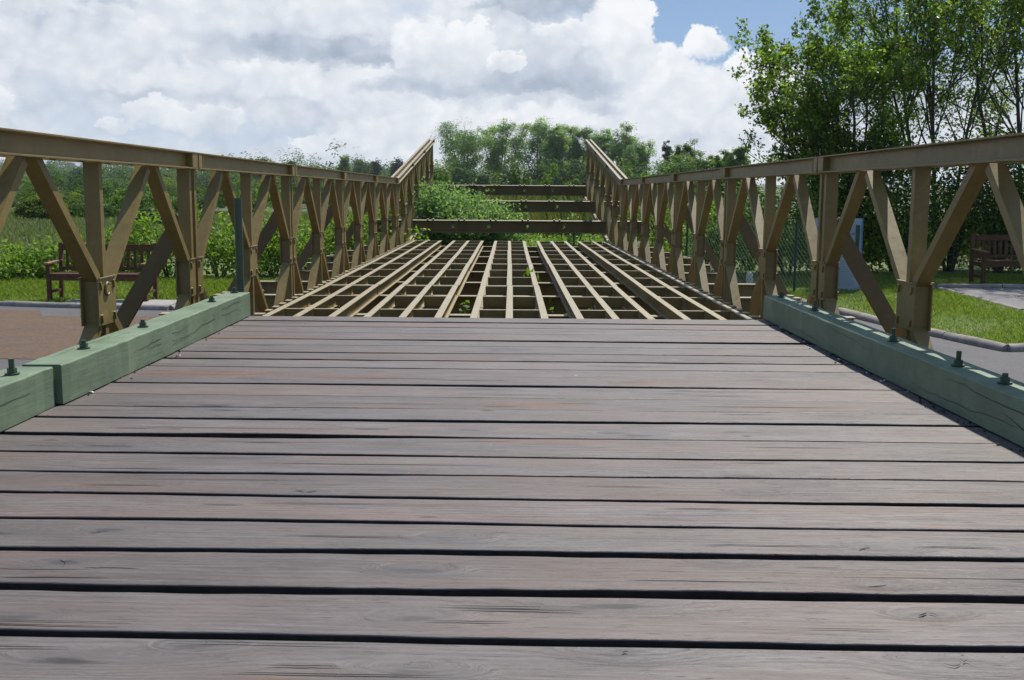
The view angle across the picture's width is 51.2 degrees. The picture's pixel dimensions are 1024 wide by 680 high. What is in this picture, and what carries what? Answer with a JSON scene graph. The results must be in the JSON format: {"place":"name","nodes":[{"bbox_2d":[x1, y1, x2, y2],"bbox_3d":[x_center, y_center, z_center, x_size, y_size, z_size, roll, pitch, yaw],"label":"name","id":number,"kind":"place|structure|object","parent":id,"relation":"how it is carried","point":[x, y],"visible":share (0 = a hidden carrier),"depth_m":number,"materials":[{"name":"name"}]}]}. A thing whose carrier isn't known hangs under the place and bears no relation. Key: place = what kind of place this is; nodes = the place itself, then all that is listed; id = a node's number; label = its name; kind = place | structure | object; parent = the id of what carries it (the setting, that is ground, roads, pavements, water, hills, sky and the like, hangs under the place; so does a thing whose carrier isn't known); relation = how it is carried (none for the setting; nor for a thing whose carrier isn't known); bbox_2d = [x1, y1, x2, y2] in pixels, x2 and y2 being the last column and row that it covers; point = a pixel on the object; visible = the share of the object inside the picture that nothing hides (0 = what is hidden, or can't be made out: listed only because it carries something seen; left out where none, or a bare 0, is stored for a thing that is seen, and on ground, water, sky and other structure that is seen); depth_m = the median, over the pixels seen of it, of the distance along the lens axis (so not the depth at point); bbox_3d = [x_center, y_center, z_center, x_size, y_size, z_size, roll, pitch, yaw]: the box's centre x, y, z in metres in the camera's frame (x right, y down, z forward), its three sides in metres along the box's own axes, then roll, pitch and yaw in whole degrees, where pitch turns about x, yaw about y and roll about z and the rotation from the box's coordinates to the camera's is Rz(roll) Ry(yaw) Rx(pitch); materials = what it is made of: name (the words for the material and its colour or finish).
{"place":"outdoors","nodes":[
{"label":"outdoors","id":0,"kind":"place"},
{"bbox_2d":[0,310,158,358],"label":"path","id":1,"kind":"structure","parent":0,"point":[29,334],"depth_m":12.54,"materials":[{"name":"red brown gravel"}]},
{"bbox_2d":[0,306,173,369],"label":"path","id":2,"kind":"structure","parent":0,"point":[45,311],"depth_m":14.66,"materials":[{"name":"grey concrete"}]},
{"bbox_2d":[0,258,326,304],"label":"lawn","id":3,"kind":"structure","parent":0,"point":[262,276],"depth_m":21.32,"materials":[{"name":"green plant"}]},
{"bbox_2d":[62,299,176,304],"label":"concrete slab","id":4,"kind":"structure","parent":3,"relation":"on","point":[159,302],"depth_m":15.64,"materials":[{"name":"grey concrete"}]},
{"bbox_2d":[43,242,157,300],"bbox_3d":[-6.118,-1.019,15.954,1.521,0.843,0.564,1,8,2],"label":"park bench","id":5,"kind":"object","parent":4,"relation":"on","point":[61,276],"visible":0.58,"depth_m":16.12,"materials":[{"name":"red wood"}]},
{"bbox_2d":[0,209,390,256],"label":"meadow grass","id":6,"kind":"structure","parent":0,"point":[26,230],"depth_m":42.95,"materials":[{"name":"green plant"}]},
{"bbox_2d":[2,196,1006,283],"bbox_3d":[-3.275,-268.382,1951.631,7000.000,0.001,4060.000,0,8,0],"label":"ground","id":7,"kind":"structure","parent":0,"point":[303,208],"depth_m":92.19,"materials":[{"name":"green plant"}]},
{"bbox_2d":[14,175,37,203],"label":"meadow shrub","id":8,"kind":"object","parent":7,"relation":"on","point":[28,185],"visible":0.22,"depth_m":116.94,"materials":[{"name":"green plant"}]},
{"bbox_2d":[0,239,72,279],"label":"bramble bush","id":9,"kind":"object","parent":7,"relation":"on","point":[11,271],"visible":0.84,"depth_m":19.50,"materials":[{"name":"green plant"}]},
{"bbox_2d":[0,301,75,307],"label":"kerb","id":10,"kind":"structure","parent":7,"relation":"on","point":[37,304],"depth_m":15.29,"materials":[{"name":"grey concrete"}]},
{"bbox_2d":[11,194,72,219],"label":"meadow shrub","id":11,"kind":"object","parent":7,"relation":"on","point":[25,210],"visible":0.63,"depth_m":57.17,"materials":[{"name":"green plant"}]},
{"bbox_2d":[1,230,105,275],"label":"bramble bush","id":12,"kind":"object","parent":7,"relation":"on","point":[50,249],"visible":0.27,"depth_m":19.84,"materials":[{"name":"green plant"}]},
{"bbox_2d":[25,187,105,207],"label":"meadow shrub","id":13,"kind":"object","parent":7,"relation":"on","point":[75,195],"visible":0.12,"depth_m":79.38,"materials":[{"name":"green plant"}]},
{"bbox_2d":[64,166,83,190],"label":"hill tree","id":14,"kind":"object","parent":7,"relation":"on","point":[78,171],"visible":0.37,"depth_m":347.59,"materials":[{"name":"green plant"}]},
{"bbox_2d":[61,195,119,217],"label":"meadow shrub","id":15,"kind":"object","parent":7,"relation":"on","point":[79,210],"visible":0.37,"depth_m":61.51,"materials":[{"name":"green plant"}]},
{"bbox_2d":[51,171,147,202],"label":"meadow shrub","id":16,"kind":"object","parent":7,"relation":"on","point":[73,187],"visible":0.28,"depth_m":107.10,"materials":[{"name":"green plant"}]},
{"bbox_2d":[66,227,174,271],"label":"bramble bush","id":17,"kind":"object","parent":7,"relation":"on","point":[107,241],"visible":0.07,"depth_m":20.32,"materials":[{"name":"green plant"}]},
{"bbox_2d":[74,303,169,310],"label":"kerb","id":18,"kind":"structure","parent":7,"relation":"on","point":[152,307],"depth_m":15.02,"materials":[{"name":"grey concrete"}]},
{"bbox_2d":[115,207,161,223],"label":"meadow shrub","id":19,"kind":"object","parent":7,"relation":"on","point":[147,210],"visible":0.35,"depth_m":51.44,"materials":[{"name":"green plant"}]},
{"bbox_2d":[102,178,177,213],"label":"meadow shrub","id":20,"kind":"object","parent":7,"relation":"on","point":[118,199],"visible":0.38,"depth_m":68.75,"materials":[{"name":"green plant"}]},
{"bbox_2d":[125,172,176,204],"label":"meadow shrub","id":21,"kind":"object","parent":7,"relation":"on","point":[168,188],"visible":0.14,"depth_m":117.67,"materials":[{"name":"green plant"}]},
{"bbox_2d":[104,203,228,277],"bbox_3d":[-6.609,-1.851,20.269,2.699,1.463,1.912,0,8,0],"label":"bramble bush","id":22,"kind":"object","parent":7,"relation":"on","point":[145,237],"visible":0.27,"depth_m":20.03,"materials":[{"name":"green plant"}]},
{"bbox_2d":[151,181,226,212],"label":"meadow shrub","id":23,"kind":"object","parent":7,"relation":"on","point":[221,203],"visible":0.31,"depth_m":73.29,"materials":[{"name":"green plant"}]},
{"bbox_2d":[151,211,280,276],"bbox_3d":[-5.678,-1.867,20.704,2.737,1.408,1.895,0,8,0],"label":"bramble bush","id":24,"kind":"object","parent":7,"relation":"on","point":[220,253],"visible":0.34,"depth_m":20.37,"materials":[{"name":"green plant"}]},
{"bbox_2d":[0,139,452,193],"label":"woodland","id":25,"kind":"object","parent":7,"relation":"on","point":[121,173],"visible":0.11,"depth_m":355.63,"materials":[{"name":"green plant"}]},
{"bbox_2d":[225,179,280,211],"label":"meadow shrub","id":26,"kind":"object","parent":7,"relation":"on","point":[254,194],"visible":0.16,"depth_m":83.76,"materials":[{"name":"green plant"}]},
{"bbox_2d":[251,156,271,188],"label":"hill tree","id":27,"kind":"object","parent":7,"relation":"on","point":[254,176],"visible":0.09,"depth_m":295.51,"materials":[{"name":"green plant"}]},
{"bbox_2d":[210,208,334,275],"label":"bramble bush","id":28,"kind":"object","parent":7,"relation":"on","point":[277,250],"visible":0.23,"depth_m":20.76,"materials":[{"name":"green plant"}]},
{"bbox_2d":[277,177,361,206],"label":"meadow shrub","id":29,"kind":"object","parent":7,"relation":"on","point":[311,185],"visible":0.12,"depth_m":102.46,"materials":[{"name":"green plant"}]},
{"bbox_2d":[266,214,390,268],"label":"bramble bush","id":30,"kind":"object","parent":7,"relation":"on","point":[349,245],"visible":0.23,"depth_m":21.21,"materials":[{"name":"green plant"}]},
{"bbox_2d":[336,154,352,188],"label":"hill tree","id":31,"kind":"object","parent":7,"relation":"on","point":[344,165],"visible":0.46,"depth_m":312.93,"materials":[{"name":"green plant"}]},
{"bbox_2d":[350,157,373,184],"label":"hill tree","id":32,"kind":"object","parent":7,"relation":"on","point":[360,166],"visible":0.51,"depth_m":320.63,"materials":[{"name":"green plant"}]},
{"bbox_2d":[369,159,383,175],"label":"hill tree","id":33,"kind":"object","parent":7,"relation":"on","point":[377,168],"visible":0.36,"depth_m":330.91,"materials":[{"name":"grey plant"}]},
{"bbox_2d":[389,157,402,175],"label":"hill tree","id":34,"kind":"object","parent":7,"relation":"on","point":[395,167],"visible":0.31,"depth_m":339.42,"materials":[{"name":"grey plant"}]},
{"bbox_2d":[433,160,452,184],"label":"willow bush","id":35,"kind":"object","parent":7,"relation":"on","point":[447,178],"visible":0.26,"depth_m":61.21,"materials":[{"name":"green plant"}]},
{"bbox_2d":[434,162,477,190],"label":"understorey shrub","id":36,"kind":"object","parent":7,"relation":"on","point":[460,176],"visible":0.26,"depth_m":167.97,"materials":[{"name":"green plant"}]},
{"bbox_2d":[430,117,494,181],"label":"poplar","id":37,"kind":"object","parent":7,"relation":"on","point":[463,145],"visible":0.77,"depth_m":179.98,"materials":[{"name":"green plant"}]},
{"bbox_2d":[461,169,499,196],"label":"understorey shrub","id":38,"kind":"object","parent":7,"relation":"on","point":[483,179],"visible":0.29,"depth_m":172.99,"materials":[{"name":"green plant"}]},
{"bbox_2d":[476,118,530,178],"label":"poplar","id":39,"kind":"object","parent":7,"relation":"on","point":[495,161],"visible":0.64,"depth_m":185.87,"materials":[{"name":"green plant"}]},
{"bbox_2d":[494,161,528,196],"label":"understorey shrub","id":40,"kind":"object","parent":7,"relation":"on","point":[505,177],"visible":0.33,"depth_m":176.70,"materials":[{"name":"green plant"}]},
{"bbox_2d":[506,159,523,199],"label":"willow bush","id":41,"kind":"object","parent":7,"relation":"on","point":[516,177],"visible":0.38,"depth_m":73.03,"materials":[{"name":"green plant"}]},
{"bbox_2d":[519,163,533,199],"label":"willow bush","id":42,"kind":"object","parent":7,"relation":"on","point":[525,180],"visible":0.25,"depth_m":75.08,"materials":[{"name":"green plant"}]},
{"bbox_2d":[503,116,563,184],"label":"poplar","id":43,"kind":"object","parent":7,"relation":"on","point":[538,133],"visible":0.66,"depth_m":182.70,"materials":[{"name":"green plant"}]},
{"bbox_2d":[529,158,567,198],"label":"understorey shrub","id":44,"kind":"object","parent":7,"relation":"on","point":[543,170],"visible":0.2,"depth_m":169.26,"materials":[{"name":"green plant"}]},
{"bbox_2d":[535,163,561,206],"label":"willow bush","id":45,"kind":"object","parent":7,"relation":"on","point":[547,183],"visible":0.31,"depth_m":71.45,"materials":[{"name":"green plant"}]},
{"bbox_2d":[540,126,571,184],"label":"poplar","id":46,"kind":"object","parent":7,"relation":"on","point":[558,146],"visible":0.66,"depth_m":178.54,"materials":[{"name":"green plant"}]},
{"bbox_2d":[538,123,585,197],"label":"poplar","id":47,"kind":"object","parent":7,"relation":"on","point":[569,129],"visible":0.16,"depth_m":190.80,"materials":[{"name":"green plant"}]},
{"bbox_2d":[563,174,580,200],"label":"willow bush","id":48,"kind":"object","parent":7,"relation":"on","point":[570,183],"visible":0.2,"depth_m":69.36,"materials":[{"name":"green plant"}]},
{"bbox_2d":[555,157,589,200],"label":"understorey shrub","id":49,"kind":"object","parent":7,"relation":"on","point":[582,178],"visible":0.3,"depth_m":172.97,"materials":[{"name":"green plant"}]},
{"bbox_2d":[564,126,592,182],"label":"poplar","id":50,"kind":"object","parent":7,"relation":"on","point":[582,133],"visible":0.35,"depth_m":189.74,"materials":[{"name":"green plant"}]},
{"bbox_2d":[581,128,620,182],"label":"poplar","id":51,"kind":"object","parent":7,"relation":"on","point":[599,141],"visible":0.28,"depth_m":186.80,"materials":[{"name":"green plant"}]},
{"bbox_2d":[602,121,640,175],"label":"poplar","id":52,"kind":"object","parent":7,"relation":"on","point":[624,139],"visible":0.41,"depth_m":183.69,"materials":[{"name":"green plant"}]},
{"bbox_2d":[599,153,643,185],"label":"willow bush","id":53,"kind":"object","parent":7,"relation":"on","point":[626,166],"visible":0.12,"depth_m":59.32,"materials":[{"name":"green plant"}]},
{"bbox_2d":[622,139,657,177],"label":"poplar","id":54,"kind":"object","parent":7,"relation":"on","point":[639,151],"visible":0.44,"depth_m":176.47,"materials":[{"name":"green plant"}]},
{"bbox_2d":[624,161,657,184],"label":"understorey shrub","id":55,"kind":"object","parent":7,"relation":"on","point":[637,168],"visible":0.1,"depth_m":169.23,"materials":[{"name":"green plant"}]},
{"bbox_2d":[632,161,668,205],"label":"willow bush","id":56,"kind":"object","parent":7,"relation":"on","point":[635,175],"visible":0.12,"depth_m":54.83,"materials":[{"name":"green plant"}]},
{"bbox_2d":[607,165,714,255],"bbox_3d":[3.500,-2.884,24.858,2.524,2.376,2.086,0,8,0],"label":"shrub","id":57,"kind":"object","parent":7,"relation":"on","point":[652,224],"visible":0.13,"depth_m":24.82,"materials":[{"name":"green plant"}]},
{"bbox_2d":[661,140,672,164],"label":"hedgerow tree","id":58,"kind":"object","parent":7,"relation":"on","point":[666,150],"visible":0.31,"depth_m":196.84,"materials":[{"name":"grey plant"}]},
{"bbox_2d":[652,153,697,196],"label":"tree","id":59,"kind":"object","parent":7,"relation":"on","point":[679,163],"visible":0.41,"depth_m":116.89,"materials":[{"name":"green plant"}]},
{"bbox_2d":[669,144,684,171],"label":"hedgerow tree","id":60,"kind":"object","parent":7,"relation":"on","point":[678,150],"visible":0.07,"depth_m":147.73,"materials":[{"name":"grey plant"}]},
{"bbox_2d":[681,138,704,198],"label":"hedgerow tree","id":61,"kind":"object","parent":7,"relation":"on","point":[688,150],"visible":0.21,"depth_m":147.98,"materials":[{"name":"green plant"}]},
{"bbox_2d":[649,192,751,266],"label":"shrub","id":62,"kind":"object","parent":7,"relation":"on","point":[667,245],"visible":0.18,"depth_m":22.80,"materials":[{"name":"green plant"}]},
{"bbox_2d":[688,151,723,200],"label":"hedgerow tree","id":63,"kind":"object","parent":7,"relation":"on","point":[700,161],"visible":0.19,"depth_m":128.06,"materials":[{"name":"green plant"}]},
{"bbox_2d":[707,149,734,198],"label":"hedgerow tree","id":64,"kind":"object","parent":7,"relation":"on","point":[717,164],"visible":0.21,"depth_m":118.25,"materials":[{"name":"green plant"}]},
{"bbox_2d":[724,146,750,200],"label":"hedgerow tree","id":65,"kind":"object","parent":7,"relation":"on","point":[740,159],"visible":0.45,"depth_m":115.92,"materials":[{"name":"green plant"}]},
{"bbox_2d":[683,178,798,270],"bbox_3d":[5.113,-2.556,23.422,2.768,2.209,2.209,0,8,0],"label":"shrub","id":66,"kind":"object","parent":7,"relation":"on","point":[744,257],"visible":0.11,"depth_m":23.12,"materials":[{"name":"green plant"}]},
{"bbox_2d":[686,221,811,293],"bbox_3d":[4.289,-1.542,19.268,0.146,1.285,4.561,-3,8,-22],"label":"fence","id":67,"kind":"object","parent":7,"relation":"on","point":[794,258],"visible":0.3,"depth_m":18.26,"materials":[{"name":"metal"}]},
{"bbox_2d":[736,175,838,275],"bbox_3d":[5.492,-2.316,21.725,2.411,2.147,1.949,0,8,0],"label":"shrub","id":68,"kind":"object","parent":7,"relation":"on","point":[792,239],"visible":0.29,"depth_m":21.55,"materials":[{"name":"green plant"}]},
{"bbox_2d":[727,0,930,216],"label":"broadleaf tree","id":69,"kind":"object","parent":7,"relation":"on","point":[816,113],"visible":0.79,"depth_m":22.18,"materials":[{"name":"green plant"}]},
{"bbox_2d":[815,218,862,290],"bbox_3d":[5.696,-1.467,18.684,0.805,1.315,0.164,2,8,12],"label":"information board","id":70,"kind":"object","parent":7,"relation":"on","point":[847,279],"visible":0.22,"depth_m":18.63,"materials":[{"name":"blue paint"}]},
{"bbox_2d":[838,307,880,324],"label":"kerb","id":71,"kind":"structure","parent":7,"relation":"on","point":[866,317],"depth_m":14.41,"materials":[{"name":"grey concrete"}]},
{"bbox_2d":[776,149,946,273],"bbox_3d":[7.367,-2.771,22.652,3.566,2.829,2.455,0,8,0],"label":"dark shrub","id":72,"kind":"object","parent":7,"relation":"on","point":[873,238],"visible":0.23,"depth_m":22.56,"materials":[{"name":"green plant"}]},
{"bbox_2d":[814,125,978,272],"bbox_3d":[8.211,-2.999,23.028,3.733,3.175,2.201,0,8,0],"label":"dark shrub","id":73,"kind":"object","parent":7,"relation":"on","point":[937,197],"visible":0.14,"depth_m":22.90,"materials":[{"name":"green plant"}]},
{"bbox_2d":[800,0,1023,244],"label":"broadleaf tree","id":74,"kind":"object","parent":7,"relation":"on","point":[936,17],"visible":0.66,"depth_m":23.42,"materials":[{"name":"green plant"}]},
{"bbox_2d":[928,328,947,337],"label":"kerb","id":75,"kind":"structure","parent":7,"relation":"on","point":[936,333],"depth_m":12.66,"materials":[{"name":"grey concrete"}]},
{"bbox_2d":[877,106,1023,273],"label":"dark shrub","id":76,"kind":"object","parent":7,"relation":"on","point":[954,254],"visible":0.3,"depth_m":23.05,"materials":[{"name":"green plant"}]},
{"bbox_2d":[884,0,1023,253],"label":"broadleaf tree","id":77,"kind":"object","parent":7,"relation":"on","point":[996,103],"visible":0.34,"depth_m":24.95,"materials":[{"name":"green plant"}]},
{"bbox_2d":[942,332,1007,351],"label":"kerb","id":78,"kind":"structure","parent":7,"relation":"on","point":[979,342],"depth_m":11.95,"materials":[{"name":"grey concrete"}]},
{"bbox_2d":[932,119,1023,272],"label":"dark shrub","id":79,"kind":"object","parent":7,"relation":"on","point":[999,269],"visible":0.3,"depth_m":22.81,"materials":[{"name":"green plant"}]},
{"bbox_2d":[964,163,1023,270],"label":"dark shrub","id":80,"kind":"object","parent":7,"relation":"on","point":[987,192],"visible":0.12,"depth_m":23.35,"materials":[{"name":"green plant"}]},
{"bbox_2d":[1007,343,1023,351],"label":"kerb","id":81,"kind":"structure","parent":7,"relation":"on","point":[1017,347],"depth_m":11.52,"materials":[{"name":"grey concrete"}]},
{"bbox_2d":[0,0,1023,186],"label":"sky","id":82,"kind":"structure","parent":0,"point":[216,77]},
{"bbox_2d":[61,190,995,200],"bbox_3d":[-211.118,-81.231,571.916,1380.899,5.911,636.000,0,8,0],"label":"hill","id":83,"kind":"structure","parent":0,"point":[776,195],"depth_m":388.31,"materials":[{"name":"green plant"}]},
{"bbox_2d":[74,179,985,191],"bbox_3d":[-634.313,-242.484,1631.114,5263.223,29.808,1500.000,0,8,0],"label":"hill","id":84,"kind":"structure","parent":0,"point":[779,186],"depth_m":1288.09,"materials":[{"name":"green plant"}]},
{"bbox_2d":[0,153,509,180],"bbox_3d":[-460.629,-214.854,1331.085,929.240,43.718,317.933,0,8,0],"label":"woodland","id":85,"kind":"object","parent":84,"relation":"on","point":[60,163],"visible":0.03,"depth_m":1351.92,"materials":[{"name":"green plant"}]},
{"bbox_2d":[365,189,723,240],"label":"tall grass","id":86,"kind":"structure","parent":0,"point":[555,216],"depth_m":40.07,"materials":[{"name":"green plant"}]},
{"bbox_2d":[650,213,1011,260],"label":"meadow grass","id":87,"kind":"structure","parent":0,"point":[864,239],"depth_m":29.07,"materials":[{"name":"green plant"}]},
{"bbox_2d":[735,263,1023,343],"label":"lawn","id":88,"kind":"structure","parent":0,"point":[965,268],"depth_m":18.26,"materials":[{"name":"green plant"}]},
{"bbox_2d":[935,283,1001,287],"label":"kerb","id":89,"kind":"structure","parent":88,"relation":"on","point":[944,285],"depth_m":19.22,"materials":[{"name":"grey concrete"}]},
{"bbox_2d":[969,233,1020,283],"bbox_3d":[9.524,-1.522,20.100,1.650,0.936,0.626,0,8,-4],"label":"park bench","id":90,"kind":"object","parent":88,"relation":"on","point":[985,262],"visible":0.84,"depth_m":20.26,"materials":[{"name":"red wood"}]},
{"bbox_2d":[1001,284,1023,287],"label":"kerb","id":91,"kind":"structure","parent":88,"relation":"on","point":[1012,285],"depth_m":19.25,"materials":[{"name":"grey concrete"}]},
{"bbox_2d":[841,315,1023,382],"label":"path","id":92,"kind":"structure","parent":0,"point":[1010,363],"depth_m":11.19,"materials":[{"name":"grey concrete"}]},
{"bbox_2d":[948,288,1023,308],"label":"path","id":93,"kind":"structure","parent":0,"point":[1013,296],"depth_m":18.01,"materials":[{"name":"concrete"}]},
{"label":"soil bed","id":94,"kind":"structure","parent":0,"visible":0},
{"bbox_2d":[303,203,446,250],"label":"bramble bush","id":95,"kind":"object","parent":94,"relation":"on","point":[379,212],"visible":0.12,"depth_m":22.09,"materials":[{"name":"green plant"}]},
{"bbox_2d":[388,223,430,242],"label":"bramble bush","id":96,"kind":"object","parent":94,"relation":"on","point":[419,237],"visible":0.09,"depth_m":20.56,"materials":[{"name":"green plant"}]},
{"bbox_2d":[390,175,535,245],"bbox_3d":[-1.032,-2.611,23.482,3.406,2.092,2.339,0,8,0],"label":"bramble","id":97,"kind":"object","parent":94,"relation":"on","point":[444,204],"visible":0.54,"depth_m":23.07,"materials":[{"name":"green plant"}]},
{"bbox_2d":[0,127,1023,679],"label":"steel bridge","id":98,"kind":"structure","parent":94,"relation":"on","point":[362,463],"depth_m":3.38,"materials":[{"name":"brown painted steel"},{"name":"weathered wood"},{"name":"green painted timber"}]},
{"bbox_2d":[234,198,243,291],"bbox_3d":[-1.866,-0.278,7.348,0.100,1.386,0.100,1,8,0],"label":"pipe post","id":99,"kind":"object","parent":98,"relation":"on","point":[239,244],"visible":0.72,"depth_m":7.27,"materials":[{"name":"metal"}]},
{"bbox_2d":[47,323,1023,450],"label":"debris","id":100,"kind":"object","parent":98,"relation":"on","point":[933,406],"visible":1,"depth_m":4.59,"materials":[{"name":"brown plant"}]},
{"bbox_2d":[389,233,637,246],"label":"ground cover","id":101,"kind":"object","parent":94,"relation":"on","point":[559,237],"visible":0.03,"depth_m":33.07,"materials":[{"name":"green plant"}]},
{"bbox_2d":[523,267,541,308],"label":"weed","id":102,"kind":"object","parent":94,"relation":"on","point":[527,273],"visible":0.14,"depth_m":11.64,"materials":[{"name":"green plant"}]},
{"bbox_2d":[563,211,590,246],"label":"bramble bush","id":103,"kind":"object","parent":94,"relation":"on","point":[573,240],"visible":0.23,"depth_m":23.69,"materials":[{"name":"green plant"}]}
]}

